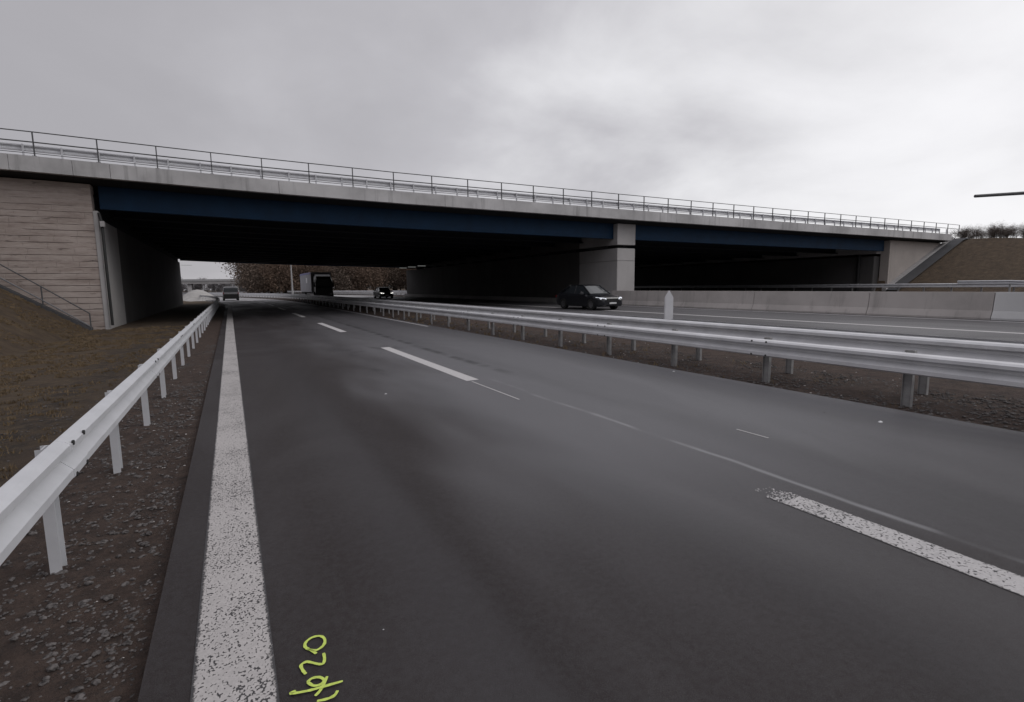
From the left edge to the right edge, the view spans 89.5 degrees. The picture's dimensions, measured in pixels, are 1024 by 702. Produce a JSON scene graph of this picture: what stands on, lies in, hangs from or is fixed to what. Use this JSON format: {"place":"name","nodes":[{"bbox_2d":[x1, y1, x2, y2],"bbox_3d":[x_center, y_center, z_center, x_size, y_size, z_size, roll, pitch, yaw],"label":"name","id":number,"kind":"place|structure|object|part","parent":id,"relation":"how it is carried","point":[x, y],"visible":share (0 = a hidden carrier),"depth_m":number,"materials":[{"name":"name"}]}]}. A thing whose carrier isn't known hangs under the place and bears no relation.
{"place":"outdoors","nodes":[
{"label":"outdoors","id":0,"kind":"place"},
{"bbox_2d":[206,297,273,301],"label":"pale road","id":1,"kind":"structure","parent":0,"point":[241,299],"depth_m":80.03,"materials":[{"name":"grey asphalt"}]},
{"bbox_2d":[222,287,238,300],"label":"van","id":2,"kind":"object","parent":1,"relation":"on","point":[230,293],"visible":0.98,"depth_m":76.02,"materials":[{"name":"grey paint"}]},
{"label":"rear window","id":3,"kind":"part","parent":2,"relation":"part of","materials":[{"name":"black glass"}]},
{"bbox_2d":[183,294,373,298],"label":"pale road","id":4,"kind":"structure","parent":0,"point":[298,298],"depth_m":95.60,"materials":[{"name":"grey asphalt"}]},
{"bbox_2d":[300,272,333,295],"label":"box truck","id":5,"kind":"object","parent":4,"relation":"on","point":[317,283],"visible":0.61,"depth_m":73.25,"materials":[{"name":"black paint"}]},
{"bbox_2d":[182,292,406,295],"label":"road","id":6,"kind":"structure","parent":0,"point":[355,293],"depth_m":120.78,"materials":[{"name":"grey asphalt"}]},
{"bbox_2d":[0,238,1023,701],"bbox_3d":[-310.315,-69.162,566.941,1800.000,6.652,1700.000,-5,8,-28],"label":"ground","id":7,"kind":"structure","parent":0,"point":[982,258],"depth_m":6.53,"materials":[{"name":"soil"}]},
{"bbox_2d":[0,284,92,329],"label":"slope kerb strip","id":8,"kind":"object","parent":7,"relation":"on","point":[60,314],"visible":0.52,"depth_m":23.35,"materials":[{"name":"concrete"}]},
{"bbox_2d":[0,264,91,329],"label":"slope handrail","id":9,"kind":"object","parent":8,"relation":"on","point":[43,301],"visible":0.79,"depth_m":23.23,"materials":[{"name":"metal"}]},
{"bbox_2d":[0,288,187,486],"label":"dry grass","id":10,"kind":"structure","parent":7,"relation":"on","point":[74,342],"depth_m":14.40,"materials":[{"name":"brown plant"}]},
{"bbox_2d":[0,295,219,574],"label":"guardrail","id":11,"kind":"object","parent":7,"relation":"on","point":[31,491],"visible":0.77,"depth_m":3.30,"materials":[{"name":"metal"}]},
{"bbox_2d":[182,284,187,291],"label":"autumn tree","id":12,"kind":"object","parent":7,"relation":"on","point":[184,287],"visible":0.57,"depth_m":273.12,"materials":[{"name":"green plant"}]},
{"bbox_2d":[183,290,215,301],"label":"sand mound","id":13,"kind":"object","parent":7,"relation":"on","point":[193,295],"visible":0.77,"depth_m":84.91,"materials":[{"name":"beige sand"}]},
{"bbox_2d":[197,277,212,291],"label":"autumn tree","id":14,"kind":"object","parent":7,"relation":"on","point":[203,287],"visible":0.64,"depth_m":273.09,"materials":[{"name":"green plant"}]},
{"bbox_2d":[181,279,246,291],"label":"overpass","id":15,"kind":"object","parent":7,"relation":"on","point":[189,282],"visible":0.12,"depth_m":198.69,"materials":[{"name":"concrete"}]},
{"bbox_2d":[210,278,221,291],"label":"autumn tree","id":16,"kind":"object","parent":7,"relation":"on","point":[214,288],"visible":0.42,"depth_m":283.14,"materials":[{"name":"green plant"}]},
{"bbox_2d":[213,284,224,291],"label":"autumn tree","id":17,"kind":"object","parent":7,"relation":"on","point":[219,288],"visible":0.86,"depth_m":281.25,"materials":[{"name":"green plant"}]},
{"bbox_2d":[215,262,273,292],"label":"autumn tree","id":18,"kind":"object","parent":7,"relation":"on","point":[250,282],"visible":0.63,"depth_m":130.06,"materials":[{"name":"brown plant"}]},
{"bbox_2d":[231,263,264,292],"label":"autumn tree","id":19,"kind":"object","parent":7,"relation":"on","point":[245,275],"visible":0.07,"depth_m":139.04,"materials":[{"name":"brown plant"}]},
{"bbox_2d":[244,264,280,292],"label":"autumn tree","id":20,"kind":"object","parent":7,"relation":"on","point":[261,271],"visible":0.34,"depth_m":134.17,"materials":[{"name":"brown plant"}]},
{"bbox_2d":[244,264,283,292],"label":"autumn tree","id":21,"kind":"object","parent":7,"relation":"on","point":[267,278],"visible":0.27,"depth_m":135.13,"materials":[{"name":"brown plant"}]},
{"bbox_2d":[250,265,289,292],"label":"autumn tree","id":22,"kind":"object","parent":7,"relation":"on","point":[277,278],"visible":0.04,"depth_m":142.60,"materials":[{"name":"brown plant"}]},
{"bbox_2d":[257,264,302,293],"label":"autumn tree","id":23,"kind":"object","parent":7,"relation":"on","point":[279,287],"visible":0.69,"depth_m":133.67,"materials":[{"name":"brown plant"}]},
{"bbox_2d":[278,265,305,292],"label":"autumn tree","id":24,"kind":"object","parent":7,"relation":"on","point":[295,283],"visible":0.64,"depth_m":136.80,"materials":[{"name":"brown plant"}]},
{"bbox_2d":[290,265,293,293],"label":"lamp post","id":25,"kind":"object","parent":7,"relation":"on","point":[291,279],"visible":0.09,"depth_m":117.31,"materials":[{"name":"grey metal"}]},
{"bbox_2d":[284,265,325,289],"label":"autumn tree","id":26,"kind":"object","parent":7,"relation":"on","point":[308,270],"visible":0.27,"depth_m":138.22,"materials":[{"name":"brown plant"}]},
{"bbox_2d":[303,266,335,286],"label":"autumn tree","id":27,"kind":"object","parent":7,"relation":"on","point":[322,270],"visible":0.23,"depth_m":139.01,"materials":[{"name":"brown plant"}]},
{"bbox_2d":[321,266,359,290],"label":"autumn tree","id":28,"kind":"object","parent":7,"relation":"on","point":[335,273],"visible":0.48,"depth_m":141.68,"materials":[{"name":"brown plant"}]},
{"bbox_2d":[287,291,406,294],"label":"guardrail","id":29,"kind":"object","parent":7,"relation":"on","point":[369,292],"visible":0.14,"depth_m":102.38,"materials":[{"name":"metal"}]},
{"bbox_2d":[338,266,369,290],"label":"autumn tree","id":30,"kind":"object","parent":7,"relation":"on","point":[354,279],"visible":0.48,"depth_m":146.22,"materials":[{"name":"brown plant"}]},
{"bbox_2d":[346,267,374,290],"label":"autumn tree","id":31,"kind":"object","parent":7,"relation":"on","point":[361,282],"visible":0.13,"depth_m":149.52,"materials":[{"name":"brown plant"}]},
{"bbox_2d":[347,267,385,290],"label":"autumn tree","id":32,"kind":"object","parent":7,"relation":"on","point":[365,286],"visible":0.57,"depth_m":147.25,"materials":[{"name":"brown plant"}]},
{"bbox_2d":[362,267,389,289],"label":"autumn tree","id":33,"kind":"object","parent":7,"relation":"on","point":[380,280],"visible":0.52,"depth_m":148.73,"materials":[{"name":"brown plant"}]},
{"bbox_2d":[369,267,401,288],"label":"autumn tree","id":34,"kind":"object","parent":7,"relation":"on","point":[392,273],"visible":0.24,"depth_m":153.72,"materials":[{"name":"brown plant"}]},
{"bbox_2d":[383,269,404,290],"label":"autumn tree","id":35,"kind":"object","parent":7,"relation":"on","point":[394,283],"visible":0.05,"depth_m":162.89,"materials":[{"name":"brown plant"}]},
{"bbox_2d":[383,268,406,290],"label":"autumn tree","id":36,"kind":"object","parent":7,"relation":"on","point":[397,281],"visible":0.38,"depth_m":156.58,"materials":[{"name":"brown plant"}]},
{"bbox_2d":[394,268,408,290],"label":"autumn tree","id":37,"kind":"object","parent":7,"relation":"on","point":[403,269],"visible":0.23,"depth_m":157.98,"materials":[{"name":"brown plant"}]},
{"bbox_2d":[68,324,899,657],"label":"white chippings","id":38,"kind":"object","parent":7,"relation":"on","point":[480,330],"visible":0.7,"depth_m":7.79,"materials":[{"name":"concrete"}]},
{"bbox_2d":[0,153,969,329],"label":"bridge","id":39,"kind":"structure","parent":7,"relation":"on","point":[106,245],"depth_m":36.18,"materials":[{"name":"concrete"}]},
{"bbox_2d":[0,141,946,233],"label":"bridge guardrail","id":40,"kind":"object","parent":39,"relation":"on","point":[22,147],"visible":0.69,"depth_m":29.15,"materials":[{"name":"metal"}]},
{"bbox_2d":[0,128,959,234],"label":"parapet railing","id":41,"kind":"object","parent":39,"relation":"on","point":[467,186],"visible":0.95,"depth_m":29.51,"materials":[{"name":"metal"}]},
{"bbox_2d":[210,293,1023,394],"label":"guardrail","id":42,"kind":"object","parent":7,"relation":"on","point":[994,350],"visible":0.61,"depth_m":9.04,"materials":[{"name":"metal"}]},
{"bbox_2d":[664,291,672,319],"bbox_3d":[3.552,-0.989,11.705,0.190,0.753,0.060,-1,7,-3],"label":"delineator post","id":43,"kind":"object","parent":42,"relation":"on","point":[668,306],"visible":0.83,"depth_m":11.68,"materials":[{"name":"white plastic"}]},
{"bbox_2d":[211,293,1023,407],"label":"guardrail","id":44,"kind":"object","parent":7,"relation":"on","point":[909,365],"visible":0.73,"depth_m":8.22,"materials":[{"name":"metal"}]},
{"bbox_2d":[387,316,1013,410],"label":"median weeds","id":45,"kind":"object","parent":7,"relation":"on","point":[585,343],"visible":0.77,"depth_m":14.81,"materials":[{"name":"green plant"}]},
{"bbox_2d":[612,291,1023,320],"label":"concrete barrier","id":46,"kind":"object","parent":7,"relation":"on","point":[1007,306],"visible":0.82,"depth_m":22.30,"materials":[{"name":"grey concrete"}]},
{"bbox_2d":[634,283,1023,291],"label":"guardrail","id":47,"kind":"object","parent":7,"relation":"on","point":[923,286],"visible":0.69,"depth_m":51.95,"materials":[{"name":"metal"}]},
{"bbox_2d":[949,227,960,237],"bbox_3d":[47.922,-12.607,56.058,1.321,1.665,1.652,-6,9,-37],"label":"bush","id":48,"kind":"object","parent":7,"relation":"on","point":[955,232],"visible":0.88,"depth_m":55.90,"materials":[{"name":"green plant"}]},
{"bbox_2d":[959,227,974,237],"bbox_3d":[48.953,-12.685,55.640,1.514,1.909,1.893,-4,8,-24],"label":"bare tree","id":49,"kind":"object","parent":7,"relation":"on","point":[964,232],"visible":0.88,"depth_m":55.70,"materials":[{"name":"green plant"}]},
{"bbox_2d":[967,229,978,238],"bbox_3d":[48.989,-12.337,54.710,1.421,1.442,1.597,2,8,21],"label":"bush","id":50,"kind":"object","parent":7,"relation":"on","point":[972,233],"visible":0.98,"depth_m":54.72,"materials":[{"name":"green plant"}]},
{"bbox_2d":[975,224,986,237],"bbox_3d":[51.308,-12.957,56.742,1.698,2.140,2.123,-7,10,-42],"label":"bare tree","id":51,"kind":"object","parent":7,"relation":"on","point":[982,230],"visible":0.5,"depth_m":56.47,"materials":[{"name":"green plant"}]},
{"bbox_2d":[957,280,1023,291],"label":"guardrail end piece","id":52,"kind":"object","parent":7,"relation":"on","point":[1010,282],"visible":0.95,"depth_m":40.82,"materials":[{"name":"metal"}]},
{"bbox_2d":[985,225,999,236],"bbox_3d":[49.493,-12.172,53.067,1.637,1.662,1.841,3,8,24],"label":"bare tree","id":53,"kind":"object","parent":7,"relation":"on","point":[993,229],"visible":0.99,"depth_m":53.06,"materials":[{"name":"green plant"}]},
{"bbox_2d":[988,223,1006,236],"bbox_3d":[49.749,-12.399,53.039,1.681,2.120,2.102,1,7,13],"label":"bare tree","id":54,"kind":"object","parent":7,"relation":"on","point":[995,229],"visible":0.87,"depth_m":53.22,"materials":[{"name":"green plant"}]},
{"bbox_2d":[991,223,1007,237],"bbox_3d":[49.666,-12.187,52.663,1.838,1.853,1.470,2,8,20],"label":"bare tree","id":55,"kind":"object","parent":7,"relation":"on","point":[1001,234],"visible":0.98,"depth_m":52.60,"materials":[{"name":"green plant"}]},
{"bbox_2d":[1004,224,1020,237],"bbox_3d":[50.254,-11.958,51.758,1.736,1.750,1.388,5,9,36],"label":"bare tree","id":56,"kind":"object","parent":7,"relation":"on","point":[1009,227],"visible":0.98,"depth_m":51.80,"materials":[{"name":"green plant"}]},
{"bbox_2d":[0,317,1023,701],"bbox_3d":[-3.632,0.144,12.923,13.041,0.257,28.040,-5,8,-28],"label":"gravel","id":57,"kind":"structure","parent":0,"point":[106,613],"depth_m":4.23,"materials":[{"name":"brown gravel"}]},
{"bbox_2d":[0,0,1023,290],"label":"sky","id":58,"kind":"structure","parent":0,"point":[904,110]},
{"bbox_2d":[138,300,1023,701],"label":"road","id":59,"kind":"structure","parent":0,"point":[572,526],"depth_m":3.55,"materials":[{"name":"grey asphalt"}]},
{"bbox_2d":[190,300,279,701],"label":"edge line","id":60,"kind":"object","parent":59,"relation":"on","point":[234,659],"visible":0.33,"depth_m":3.05,"materials":[{"name":"paint"}]},
{"bbox_2d":[289,635,342,701],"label":"sprayed marking","id":61,"kind":"object","parent":59,"relation":"on","point":[321,685],"visible":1,"depth_m":2.26,"materials":[{"name":"yellow paint"}]},
{"bbox_2d":[318,323,345,331],"bbox_3d":[-7.815,-1.036,22.203,0.240,0.003,5.960,-5,8,-28],"label":"lane marking","id":62,"kind":"object","parent":59,"relation":"on","point":[331,327],"visible":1,"depth_m":21.84,"materials":[{"name":"paint"}]},
{"bbox_2d":[256,298,424,325],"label":"shoulder line","id":63,"kind":"object","parent":59,"relation":"on","point":[363,314],"visible":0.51,"depth_m":30.05,"materials":[{"name":"paint"}]},
{"bbox_2d":[383,347,478,380],"bbox_3d":[-2.120,0.209,11.794,0.240,0.003,5.960,-5,8,-28],"label":"lane marking","id":64,"kind":"object","parent":59,"relation":"on","point":[442,368],"visible":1,"depth_m":10.96,"materials":[{"name":"paint"}]},
{"bbox_2d":[471,381,518,399],"bbox_3d":[-0.299,0.623,8.335,0.025,0.001,1.700,-5,8,-28],"label":"thin line","id":65,"kind":"object","parent":59,"relation":"on","point":[495,390],"visible":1,"depth_m":8.26,"materials":[{"name":"paint"}]},
{"bbox_2d":[760,488,795,500],"bbox_3d":[2.086,1.128,4.090,0.248,0.002,0.262,-5,8,-28],"label":"lane dash","id":66,"kind":"object","parent":59,"relation":"on","point":[781,494],"visible":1,"depth_m":4.04,"materials":[{"name":"paint"}]},
{"bbox_2d":[781,496,1023,595],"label":"lane marking","id":67,"kind":"object","parent":59,"relation":"on","point":[992,574],"visible":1,"depth_m":3.25,"materials":[{"name":"paint"}]},
{"bbox_2d":[305,296,1023,341],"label":"opposite road","id":68,"kind":"structure","parent":0,"point":[961,325],"depth_m":20.14,"materials":[{"name":"grey asphalt"}]},
{"bbox_2d":[373,287,393,297],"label":"car","id":69,"kind":"object","parent":68,"relation":"on","point":[380,292],"visible":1,"depth_m":70.19,"materials":[{"name":"black paint"}]},
{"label":"windows","id":70,"kind":"part","parent":69,"relation":"part of","materials":[{"name":"black glass"}]},
{"bbox_2d":[556,284,621,309],"bbox_3d":[4.658,-3.324,31.596,2.220,1.495,4.540,-5,8,-30],"label":"car","id":71,"kind":"object","parent":68,"relation":"on","point":[591,296],"visible":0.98,"depth_m":30.80,"materials":[{"name":"paint"}]},
{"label":"windows","id":72,"kind":"part","parent":71,"relation":"part of","materials":[{"name":"black glass"}]},
{"bbox_2d":[341,296,1023,333],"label":"opposite edge line","id":73,"kind":"object","parent":68,"relation":"on","point":[771,319],"visible":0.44,"depth_m":19.36,"materials":[{"name":"paint"}]},
{"bbox_2d":[355,295,1023,322],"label":"opposite edge line","id":74,"kind":"object","parent":68,"relation":"on","point":[788,312],"visible":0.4,"depth_m":22.51,"materials":[{"name":"paint"}]},
{"bbox_2d":[974,191,1023,197],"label":"gantry arm mast","id":75,"kind":"object","parent":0,"point":[999,194],"visible":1,"depth_m":15.56,"materials":[{"name":"metal"}]}
]}

